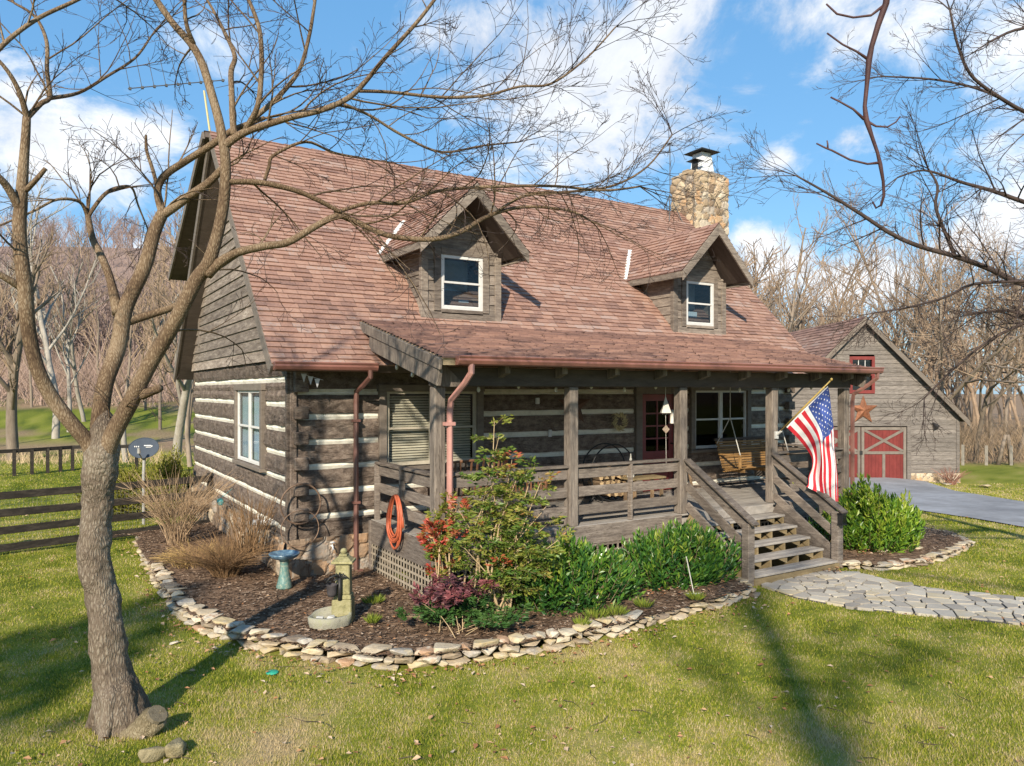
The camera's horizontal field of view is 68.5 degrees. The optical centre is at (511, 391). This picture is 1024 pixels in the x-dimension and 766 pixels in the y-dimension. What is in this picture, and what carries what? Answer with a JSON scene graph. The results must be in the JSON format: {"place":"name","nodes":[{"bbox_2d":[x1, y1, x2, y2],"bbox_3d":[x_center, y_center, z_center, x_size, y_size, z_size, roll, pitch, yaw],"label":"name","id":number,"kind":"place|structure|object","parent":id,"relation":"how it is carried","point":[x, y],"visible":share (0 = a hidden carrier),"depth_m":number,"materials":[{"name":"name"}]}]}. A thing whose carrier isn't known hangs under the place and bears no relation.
{"place":"outdoors","nodes":[
{"label":"outdoors","id":0,"kind":"place"},
{"bbox_2d":[0,246,184,368],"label":"hill","id":1,"kind":"structure","parent":0,"point":[116,263],"depth_m":242.10,"materials":[{"name":"brown plant"}]},
{"bbox_2d":[0,205,183,378],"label":"hillside woods","id":2,"kind":"object","parent":1,"relation":"on","point":[103,310],"visible":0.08,"depth_m":143.75,"materials":[{"name":"plant"}]},
{"bbox_2d":[0,245,195,406],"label":"hill brush","id":3,"kind":"object","parent":1,"relation":"on","point":[89,374],"visible":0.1,"depth_m":65.32,"materials":[{"name":"plant"}]},
{"bbox_2d":[0,387,1023,765],"bbox_3d":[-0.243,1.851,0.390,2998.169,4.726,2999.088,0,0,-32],"label":"ground","id":4,"kind":"structure","parent":0,"point":[34,425],"depth_m":8.12,"materials":[{"name":"plant"}]},
{"bbox_2d":[0,201,62,376],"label":"bare tree","id":5,"kind":"object","parent":4,"relation":"on","point":[3,298],"visible":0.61,"depth_m":40.59,"materials":[{"name":"brown plant"}]},
{"bbox_2d":[0,217,64,460],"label":"bare tree","id":6,"kind":"object","parent":4,"relation":"on","point":[11,386],"visible":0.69,"depth_m":33.23,"materials":[{"name":"brown plant"}]},
{"bbox_2d":[0,244,76,406],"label":"bare tree","id":7,"kind":"object","parent":4,"relation":"on","point":[31,390],"visible":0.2,"depth_m":60.44,"materials":[{"name":"brown plant"}]},
{"bbox_2d":[0,156,100,438],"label":"sycamore tree","id":8,"kind":"object","parent":4,"relation":"on","point":[47,348],"visible":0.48,"depth_m":44.97,"materials":[{"name":"beige plant"}]},
{"bbox_2d":[0,445,137,475],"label":"rail fence","id":9,"kind":"object","parent":4,"relation":"on","point":[46,449],"visible":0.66,"depth_m":28.53,"materials":[{"name":"wood"}]},
{"bbox_2d":[37,229,120,431],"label":"sycamore tree","id":10,"kind":"object","parent":4,"relation":"on","point":[67,361],"visible":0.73,"depth_m":48.27,"materials":[{"name":"beige plant"}]},
{"bbox_2d":[40,219,120,421],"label":"bare tree","id":11,"kind":"object","parent":4,"relation":"on","point":[77,392],"visible":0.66,"depth_m":49.86,"materials":[{"name":"brown plant"}]},
{"bbox_2d":[63,234,118,374],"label":"bare tree","id":12,"kind":"object","parent":4,"relation":"on","point":[98,334],"visible":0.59,"depth_m":62.12,"materials":[{"name":"brown plant"}]},
{"bbox_2d":[0,446,194,465],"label":"field brush","id":13,"kind":"object","parent":4,"relation":"on","point":[63,457],"visible":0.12,"depth_m":32.73,"materials":[{"name":"plant"}]},
{"bbox_2d":[0,472,212,552],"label":"board fence","id":14,"kind":"object","parent":4,"relation":"on","point":[14,529],"visible":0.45,"depth_m":14.97,"materials":[{"name":"wood"}]},
{"bbox_2d":[97,255,167,397],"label":"bare tree","id":15,"kind":"object","parent":4,"relation":"on","point":[126,381],"visible":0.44,"depth_m":40.36,"materials":[{"name":"brown plant"}]},
{"bbox_2d":[73,458,192,514],"bbox_3d":[-9.395,2.563,19.198,3.316,1.738,1.204,0,0,-15],"label":"hedge","id":16,"kind":"object","parent":4,"relation":"on","point":[122,477],"visible":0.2,"depth_m":18.86,"materials":[{"name":"green plant"}]},
{"bbox_2d":[100,261,178,461],"bbox_3d":[-16.435,-1.297,33.835,3.888,9.435,2.740,0,0,-21],"label":"bare tree","id":17,"kind":"object","parent":4,"relation":"on","point":[124,438],"visible":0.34,"depth_m":33.62,"materials":[{"name":"brown plant"}]},
{"bbox_2d":[128,437,158,524],"bbox_3d":[-8.546,2.136,17.487,0.532,2.124,0.527,0,0,39],"label":"satellite dish","id":18,"kind":"object","parent":4,"relation":"on","point":[144,448],"visible":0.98,"depth_m":17.50,"materials":[{"name":"metal"}]},
{"bbox_2d":[119,705,168,739],"bbox_3d":[-3.326,3.058,6.832,0.432,0.459,0.346,0,0,-3],"label":"rock","id":19,"kind":"object","parent":4,"relation":"on","point":[150,721],"visible":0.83,"depth_m":6.72,"materials":[{"name":"grey stone"}]},
{"bbox_2d":[118,244,178,429],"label":"bare tree","id":20,"kind":"object","parent":4,"relation":"on","point":[160,393],"visible":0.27,"depth_m":48.40,"materials":[{"name":"brown plant"}]},
{"bbox_2d":[118,232,179,410],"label":"bare tree","id":21,"kind":"object","parent":4,"relation":"on","point":[145,402],"visible":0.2,"depth_m":57.35,"materials":[{"name":"brown plant"}]},
{"bbox_2d":[139,746,165,762],"bbox_3d":[-3.021,3.039,6.312,0.173,0.124,0.192,0,0,36],"label":"rock","id":22,"kind":"object","parent":4,"relation":"on","point":[152,754],"visible":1,"depth_m":6.27,"materials":[{"name":"stone"}]},
{"bbox_2d":[129,219,195,466],"bbox_3d":[-13.463,-1.897,30.745,3.956,10.622,3.432,0,0,-19],"label":"bare tree","id":23,"kind":"object","parent":4,"relation":"on","point":[187,444],"visible":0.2,"depth_m":30.93,"materials":[{"name":"brown plant"}]},
{"bbox_2d":[133,211,193,469],"bbox_3d":[-11.010,-2.121,26.107,6.910,11.091,4.280,0,0,35],"label":"bare tree","id":24,"kind":"object","parent":4,"relation":"on","point":[183,397],"visible":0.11,"depth_m":27.94,"materials":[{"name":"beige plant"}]},
{"bbox_2d":[146,443,186,517],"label":"hedge","id":25,"kind":"object","parent":4,"relation":"on","point":[167,463],"visible":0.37,"depth_m":18.61,"materials":[{"name":"green plant"}]},
{"bbox_2d":[147,183,194,446],"bbox_3d":[-16.308,-3.506,38.707,4.028,13.568,4.284,0,0,13],"label":"bare tree","id":26,"kind":"object","parent":4,"relation":"on","point":[168,303],"visible":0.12,"depth_m":38.23,"materials":[{"name":"brown plant"}]},
{"bbox_2d":[165,737,186,758],"bbox_3d":[-2.891,3.040,6.408,0.227,0.126,0.214,0,0,-32],"label":"rock","id":27,"kind":"object","parent":4,"relation":"on","point":[176,747],"visible":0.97,"depth_m":6.35,"materials":[{"name":"stone"}]},
{"bbox_2d":[0,0,762,741],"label":"bare tree","id":28,"kind":"object","parent":4,"relation":"on","point":[120,700],"visible":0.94,"depth_m":6.94,"materials":[{"name":"brown plant"}]},
{"bbox_2d":[132,536,760,670],"bbox_3d":[-2.642,2.996,11.382,12.274,0.268,5.172,0,0,17],"label":"stone edging","id":29,"kind":"object","parent":4,"relation":"on","point":[169,584],"visible":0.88,"depth_m":9.07,"materials":[{"name":"stone"}]},
{"bbox_2d":[3,507,1023,765],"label":"fallen leaves","id":30,"kind":"object","parent":4,"relation":"on","point":[475,745],"depth_m":8.29,"materials":[{"name":"plant"}]},
{"bbox_2d":[168,130,884,596],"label":"log house","id":31,"kind":"structure","parent":4,"relation":"on","point":[362,432],"depth_m":14.03,"materials":[{"name":"wood"}]},
{"bbox_2d":[123,56,276,130],"bbox_3d":[-6.415,-5.983,15.654,2.981,2.073,0.434,0,0,-32],"label":"television antenna","id":32,"kind":"object","parent":31,"relation":"on","point":[177,84],"visible":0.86,"depth_m":15.55,"materials":[{"name":"metal"}]},
{"bbox_2d":[232,384,266,472],"bbox_3d":[-4.583,0.640,14.347,0.985,1.560,2.250,0,0,-32],"label":"window","id":33,"kind":"structure","parent":31,"relation":"in","point":[253,424],"depth_m":14.11,"materials":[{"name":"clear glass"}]},
{"bbox_2d":[280,510,318,547],"bbox_3d":[-3.321,2.151,11.792,0.597,0.596,0.047,0,0,-26],"label":"barrel hoop","id":34,"kind":"object","parent":31,"relation":"hanging from","point":[304,545],"visible":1,"depth_m":11.79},
{"bbox_2d":[280,483,320,524],"bbox_3d":[-3.320,1.766,11.828,0.654,0.654,0.059,0,0,-32],"label":"barrel hoop","id":35,"kind":"object","parent":31,"relation":"hanging from","point":[315,489],"visible":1,"depth_m":11.82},
{"bbox_2d":[301,373,321,386],"bbox_3d":[-3.135,-0.172,11.809,0.346,0.224,0.020,0,0,-22],"label":"bunting","id":36,"kind":"object","parent":31,"relation":"hanging from","point":[310,378],"visible":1,"depth_m":11.80},
{"bbox_2d":[386,494,403,549],"bbox_3d":[-1.766,1.984,11.399,0.102,0.851,0.591,0,0,-32],"label":"garden hose","id":37,"kind":"object","parent":31,"relation":"hanging from","point":[400,526],"visible":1,"depth_m":11.34,"materials":[{"name":"rubber"}]},
{"bbox_2d":[377,384,485,469],"bbox_3d":[-1.615,0.620,13.622,2.080,1.480,0.985,0,0,-32],"label":"window","id":38,"kind":"structure","parent":31,"relation":"in","point":[404,410],"depth_m":13.30,"materials":[{"name":"beige glass"}]},
{"bbox_2d":[427,457,507,511],"bbox_3d":[-0.653,1.585,11.967,1.258,1.091,0.701,0,0,-41],"label":"slatted bench","id":39,"kind":"object","parent":31,"relation":"on","point":[463,461],"visible":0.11,"depth_m":11.58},
{"bbox_2d":[512,481,547,508],"bbox_3d":[0.240,1.730,12.769,0.744,0.801,0.700,0,0,-2],"label":"slatted chair","id":40,"kind":"object","parent":31,"relation":"on","point":[544,486],"visible":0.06,"depth_m":12.52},
{"bbox_2d":[558,399,589,421],"bbox_3d":[1.252,0.241,14.816,0.799,0.760,0.080,0,0,-32],"label":"metal star","id":41,"kind":"object","parent":31,"relation":"attached to","point":[582,403],"visible":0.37,"depth_m":14.90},
{"bbox_2d":[395,364,811,391],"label":"string lights","id":42,"kind":"object","parent":31,"relation":"hanging from","point":[555,389],"visible":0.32,"depth_m":12.16,"materials":[{"name":"white glass"}]},
{"bbox_2d":[581,443,634,502],"bbox_3d":[1.863,1.566,14.490,1.104,1.136,0.388,0,0,-32],"label":"firewood rack","id":43,"kind":"object","parent":31,"relation":"on","point":[602,498],"visible":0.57,"depth_m":14.43,"materials":[{"name":"black metal"}]},
{"bbox_2d":[611,412,628,430],"bbox_3d":[2.207,0.622,15.411,0.462,0.423,0.107,0,0,-32],"label":"wreath","id":44,"kind":"object","parent":31,"relation":"attached to","point":[617,427],"visible":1,"depth_m":15.41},
{"bbox_2d":[621,474,665,499],"bbox_3d":[2.523,1.880,14.431,0.840,0.500,0.360,0,0,-32],"label":"plank table","id":45,"kind":"object","parent":31,"relation":"on","point":[646,477],"visible":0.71,"depth_m":14.35,"materials":[{"name":"brown wood"}]},
{"bbox_2d":[633,387,680,492],"bbox_3d":[2.903,1.015,16.449,1.280,2.230,0.980,0,0,-32],"label":"front door","id":46,"kind":"structure","parent":31,"relation":"in","point":[651,442],"depth_m":16.13,"materials":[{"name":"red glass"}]},
{"bbox_2d":[660,387,670,432],"bbox_3d":[2.732,0.651,13.382,0.170,1.455,0.170,0,0,0],"label":"wind chime","id":47,"kind":"object","parent":31,"relation":"hanging from","point":[665,408],"visible":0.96,"depth_m":13.35},
{"bbox_2d":[688,387,751,452],"bbox_3d":[4.533,0.610,17.465,2.000,1.500,0.985,0,0,-32],"label":"window","id":48,"kind":"structure","parent":31,"relation":"in","point":[709,410],"depth_m":17.80,"materials":[{"name":"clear glass"}]},
{"bbox_2d":[714,371,791,472],"bbox_3d":[5.237,0.533,16.376,1.610,2.366,0.783,0,0,-32],"label":"porch swing","id":49,"kind":"object","parent":31,"relation":"hanging from","point":[746,465],"visible":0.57,"depth_m":16.45,"materials":[{"name":"wood"}]},
{"bbox_2d":[774,378,837,500],"bbox_3d":[5.333,0.865,13.809,0.413,2.220,1.262,0,0,-42],"label":"flag","id":50,"kind":"object","parent":31,"relation":"attached to","point":[810,426],"visible":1,"depth_m":13.52,"materials":[{"name":"multicoloured fabric"}]},
{"bbox_2d":[112,522,971,656],"bbox_3d":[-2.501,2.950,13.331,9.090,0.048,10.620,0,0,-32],"label":"planting bed","id":51,"kind":"object","parent":4,"relation":"on","point":[394,621],"visible":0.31,"depth_m":10.45,"materials":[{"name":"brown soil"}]},
{"bbox_2d":[116,464,243,545],"bbox_3d":[-6.383,2.219,14.652,2.552,1.599,2.478,0,0,-32],"label":"bare shrub","id":52,"kind":"object","parent":51,"relation":"on","point":[185,504],"visible":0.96,"depth_m":14.49,"materials":[{"name":"plant"}]},
{"bbox_2d":[146,538,234,569],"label":"dry grass clump","id":53,"kind":"object","parent":51,"relation":"on","point":[175,560],"visible":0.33,"depth_m":12.64,"materials":[{"name":"brown plant"}]},
{"bbox_2d":[156,528,279,578],"bbox_3d":[-4.525,2.551,12.042,2.270,0.825,2.110,0,0,-32],"label":"dry grass clump","id":54,"kind":"object","parent":51,"relation":"on","point":[225,565],"visible":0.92,"depth_m":11.85,"materials":[{"name":"plant"}]},
{"bbox_2d":[211,487,279,555],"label":"dry perennial","id":55,"kind":"object","parent":51,"relation":"on","point":[250,533],"visible":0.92,"depth_m":12.03,"materials":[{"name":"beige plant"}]},
{"bbox_2d":[268,550,299,589],"bbox_3d":[-3.423,2.686,11.306,0.456,0.528,0.455,0,0,-32],"label":"birdbath","id":56,"kind":"object","parent":51,"relation":"on","point":[284,558],"visible":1,"depth_m":11.24,"materials":[{"name":"teal ceramic"}]},
{"bbox_2d":[308,548,355,629],"bbox_3d":[-2.291,2.480,9.544,0.528,0.940,0.504,0,0,0],"label":"garden fountain","id":57,"kind":"object","parent":51,"relation":"on","point":[342,607],"visible":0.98,"depth_m":9.55,"materials":[{"name":"stone"}]},
{"bbox_2d":[362,612,381,623],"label":"plant tuft","id":58,"kind":"object","parent":51,"relation":"on","point":[371,618],"visible":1,"depth_m":9.52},
{"bbox_2d":[360,593,385,603],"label":"plant tuft","id":59,"kind":"object","parent":51,"relation":"on","point":[380,598],"visible":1,"depth_m":10.41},
{"bbox_2d":[416,491,468,582],"bbox_3d":[-0.958,2.138,10.090,0.701,1.609,0.759,0,0,36],"label":"nandina shrub","id":60,"kind":"object","parent":51,"relation":"on","point":[438,534],"visible":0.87,"depth_m":10.00,"materials":[{"name":"red plant"}]},
{"bbox_2d":[394,571,532,638],"bbox_3d":[-0.520,2.551,9.325,1.628,0.788,1.185,0,0,24],"label":"dwarf nandina","id":61,"kind":"object","parent":51,"relation":"on","point":[446,596],"visible":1,"depth_m":9.21,"materials":[{"name":"purple plant"}]},
{"bbox_2d":[446,414,575,624],"bbox_3d":[-0.134,1.621,9.879,1.668,2.649,1.402,0,0,-32],"label":"nandina shrub","id":62,"kind":"object","parent":51,"relation":"on","point":[512,563],"visible":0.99,"depth_m":9.71,"materials":[{"name":"green plant"}]},
{"bbox_2d":[500,527,646,616],"bbox_3d":[0.869,2.566,10.629,2.246,1.334,1.659,0,0,-32],"label":"laurel shrub","id":63,"kind":"object","parent":51,"relation":"on","point":[585,568],"visible":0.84,"depth_m":10.30,"materials":[{"name":"green plant"}]},
{"bbox_2d":[572,614,590,624],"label":"plant tuft","id":64,"kind":"object","parent":51,"relation":"on","point":[581,621],"visible":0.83,"depth_m":9.41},
{"bbox_2d":[582,605,610,618],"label":"plant tuft","id":65,"kind":"object","parent":51,"relation":"on","point":[595,613],"visible":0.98,"depth_m":9.75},
{"bbox_2d":[602,603,630,615],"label":"plant tuft","id":66,"kind":"object","parent":51,"relation":"on","point":[620,609],"visible":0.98,"depth_m":9.90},
{"bbox_2d":[633,597,654,607],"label":"plant tuft","id":67,"kind":"object","parent":51,"relation":"on","point":[641,601],"visible":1,"depth_m":10.23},
{"bbox_2d":[613,518,741,590],"bbox_3d":[2.639,2.591,11.933,2.692,1.197,1.586,0,0,-32],"label":"laurel shrub","id":68,"kind":"object","parent":51,"relation":"on","point":[659,556],"visible":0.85,"depth_m":11.59,"materials":[{"name":"green plant"}]},
{"bbox_2d":[683,590,705,599],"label":"plant tuft","id":69,"kind":"object","parent":51,"relation":"on","point":[694,595],"visible":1,"depth_m":10.59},
{"bbox_2d":[739,243,788,316],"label":"bare tree","id":70,"kind":"object","parent":4,"relation":"on","point":[745,259],"visible":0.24,"depth_m":52.48,"materials":[{"name":"brown plant"}]},
{"bbox_2d":[746,237,835,329],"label":"bare tree","id":71,"kind":"object","parent":4,"relation":"on","point":[772,290],"visible":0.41,"depth_m":57.71,"materials":[{"name":"brown plant"}]},
{"bbox_2d":[764,261,834,331],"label":"bare tree","id":72,"kind":"object","parent":4,"relation":"on","point":[807,310],"visible":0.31,"depth_m":56.11,"materials":[{"name":"brown plant"}]},
{"bbox_2d":[748,187,862,331],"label":"bare tree","id":73,"kind":"object","parent":4,"relation":"on","point":[793,304],"visible":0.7,"depth_m":46.74,"materials":[{"name":"brown plant"}]},
{"bbox_2d":[781,233,857,330],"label":"bare tree","id":74,"kind":"object","parent":4,"relation":"on","point":[801,307],"visible":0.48,"depth_m":57.34,"materials":[{"name":"brown plant"}]},
{"bbox_2d":[788,206,895,330],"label":"bare tree","id":75,"kind":"object","parent":4,"relation":"on","point":[847,290],"visible":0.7,"depth_m":46.06,"materials":[{"name":"brown plant"}]},
{"bbox_2d":[698,0,1023,459],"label":"bare tree","id":76,"kind":"object","parent":4,"relation":"on","point":[1018,314],"visible":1,"depth_m":8.81,"materials":[{"name":"brown plant"}]},
{"bbox_2d":[851,243,901,334],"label":"bare tree","id":77,"kind":"object","parent":4,"relation":"on","point":[866,293],"visible":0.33,"depth_m":48.50,"materials":[{"name":"brown plant"}]},
{"bbox_2d":[789,316,969,482],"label":"barn","id":78,"kind":"structure","parent":4,"relation":"on","point":[883,448],"depth_m":31.68,"materials":[{"name":"wood"}]},
{"bbox_2d":[834,427,859,477],"bbox_3d":[13.735,2.650,31.734,1.890,2.300,0.092,0,0,0],"label":"barn door","id":79,"kind":"structure","parent":78,"relation":"in","point":[857,429],"depth_m":31.71,"materials":[{"name":"wood"}]},
{"bbox_2d":[849,356,874,392],"bbox_3d":[14.740,-0.700,31.875,1.060,1.560,0.450,0,0,0],"label":"window","id":80,"kind":"structure","parent":78,"relation":"in","point":[858,360],"depth_m":31.65,"materials":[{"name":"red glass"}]},
{"bbox_2d":[849,396,876,421],"bbox_3d":[14.770,0.719,31.555,1.198,1.140,0.150,0,0,0],"label":"metal star","id":81,"kind":"object","parent":78,"relation":"attached to","point":[863,408],"visible":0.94,"depth_m":31.59,"materials":[{"name":"orange metal"}]},
{"bbox_2d":[860,427,905,478],"bbox_3d":[15.665,2.650,31.734,1.890,2.300,0.092,0,0,0],"label":"barn door","id":82,"kind":"structure","parent":78,"relation":"in","point":[883,448],"depth_m":31.72,"materials":[{"name":"wood"}]},
{"bbox_2d":[738,239,1023,432],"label":"woods","id":83,"kind":"object","parent":4,"relation":"on","point":[969,391],"visible":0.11,"depth_m":71.22,"materials":[{"name":"plant"}]},
{"bbox_2d":[798,172,979,368],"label":"bare tree","id":84,"kind":"object","parent":4,"relation":"on","point":[872,284],"visible":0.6,"depth_m":54.96,"materials":[{"name":"brown plant"}]},
{"bbox_2d":[843,529,966,564],"bbox_3d":[7.620,3.031,15.104,5.310,0.095,2.700,0,0,-32],"label":"planting bed","id":85,"kind":"object","parent":4,"relation":"on","point":[914,554],"visible":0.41,"depth_m":14.05,"materials":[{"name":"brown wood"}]},
{"bbox_2d":[808,508,830,541],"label":"laurel shrub","id":86,"kind":"object","parent":85,"relation":"on","point":[824,532],"visible":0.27,"depth_m":14.23,"materials":[{"name":"green plant"}]},
{"bbox_2d":[820,473,925,552],"bbox_3d":[7.003,2.458,14.699,2.275,1.799,1.873,0,0,-32],"label":"laurel shrub","id":87,"kind":"object","parent":85,"relation":"on","point":[875,520],"visible":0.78,"depth_m":14.24,"materials":[{"name":"green plant"}]},
{"bbox_2d":[842,527,974,570],"bbox_3d":[8.129,3.086,15.038,1.890,0.253,5.794,0,0,34],"label":"stone edging","id":88,"kind":"object","parent":4,"relation":"on","point":[885,565],"visible":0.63,"depth_m":13.37,"materials":[{"name":"stone"}]},
{"bbox_2d":[839,228,1011,386],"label":"bare tree","id":89,"kind":"object","parent":4,"relation":"on","point":[915,333],"visible":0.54,"depth_m":48.73,"materials":[{"name":"brown plant"}]},
{"bbox_2d":[861,200,994,358],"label":"bare tree","id":90,"kind":"object","parent":4,"relation":"on","point":[894,283],"visible":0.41,"depth_m":56.30,"materials":[{"name":"brown plant"}]},
{"bbox_2d":[859,158,1019,392],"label":"bare tree","id":91,"kind":"object","parent":4,"relation":"on","point":[940,376],"visible":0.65,"depth_m":46.69,"materials":[{"name":"brown plant"}]},
{"bbox_2d":[930,467,970,484],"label":"bare shrub","id":92,"kind":"object","parent":4,"relation":"on","point":[953,482],"visible":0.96,"depth_m":30.92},
{"bbox_2d":[886,225,1023,399],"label":"bare tree","id":93,"kind":"object","parent":4,"relation":"on","point":[969,378],"visible":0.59,"depth_m":41.44,"materials":[{"name":"brown plant"}]},
{"bbox_2d":[891,193,1023,454],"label":"bare tree","id":94,"kind":"object","parent":4,"relation":"on","point":[990,411],"visible":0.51,"depth_m":47.79,"materials":[{"name":"brown plant"}]},
{"bbox_2d":[910,209,1009,408],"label":"bare tree","id":95,"kind":"object","parent":4,"relation":"on","point":[958,396],"visible":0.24,"depth_m":56.27,"materials":[{"name":"brown plant"}]},
{"bbox_2d":[923,242,1023,402],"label":"bare tree","id":96,"kind":"object","parent":4,"relation":"on","point":[1020,390],"visible":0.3,"depth_m":51.13,"materials":[{"name":"brown plant"}]},
{"bbox_2d":[950,218,1023,461],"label":"bare tree","id":97,"kind":"object","parent":4,"relation":"on","point":[985,405],"visible":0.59,"depth_m":43.66,"materials":[{"name":"brown plant"}]},
{"bbox_2d":[960,408,1023,463],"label":"underbrush","id":98,"kind":"object","parent":4,"relation":"on","point":[969,439],"visible":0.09,"depth_m":46.98,"materials":[{"name":"plant"}]},
{"bbox_2d":[962,245,1023,366],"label":"bare tree","id":99,"kind":"object","parent":4,"relation":"on","point":[1001,292],"visible":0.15,"depth_m":53.09,"materials":[{"name":"brown plant"}]},
{"bbox_2d":[966,239,1023,443],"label":"bare tree","id":100,"kind":"object","parent":4,"relation":"on","point":[1008,397],"visible":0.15,"depth_m":58.42,"materials":[{"name":"brown plant"}]},
{"bbox_2d":[996,434,1013,464],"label":"broken snag","id":101,"kind":"object","parent":4,"relation":"on","point":[1000,455],"visible":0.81,"depth_m":42.43,"materials":[{"name":"beige plant"}]},
{"bbox_2d":[994,315,1023,459],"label":"bare tree","id":102,"kind":"object","parent":4,"relation":"on","point":[1021,446],"visible":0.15,"depth_m":45.81,"materials":[{"name":"brown plant"}]},
{"bbox_2d":[0,0,1023,393],"label":"sky","id":103,"kind":"structure","parent":0,"point":[767,58],"materials":[{"name":"blue"}]},
{"bbox_2d":[816,0,900,208],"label":"branch","id":104,"kind":"object","parent":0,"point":[882,8],"visible":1,"depth_m":3.04,"materials":[{"name":"brown plant"}]},
{"bbox_2d":[761,570,1023,625],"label":"flagstone path","id":105,"kind":"structure","parent":0,"point":[853,590],"depth_m":11.20,"materials":[{"name":"stone"}]},
{"bbox_2d":[849,477,1023,526],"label":"driveway","id":106,"kind":"structure","parent":0,"point":[929,497],"depth_m":23.24,"materials":[{"name":"asphalt"}]},
{"bbox_3d":[1.629,1.840,14.318,0.123,0.118,0.412,0,0,-32],"label":"firewood log","id":107,"kind":"object","parent":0,"visible":0},
{"bbox_2d":[588,479,603,484],"bbox_3d":[1.587,1.727,14.276,0.089,0.096,0.388,0,0,-32],"label":"firewood log","id":108,"kind":"object","parent":107,"relation":"on","point":[596,482],"visible":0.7,"depth_m":14.22,"materials":[{"name":"brown wood"}]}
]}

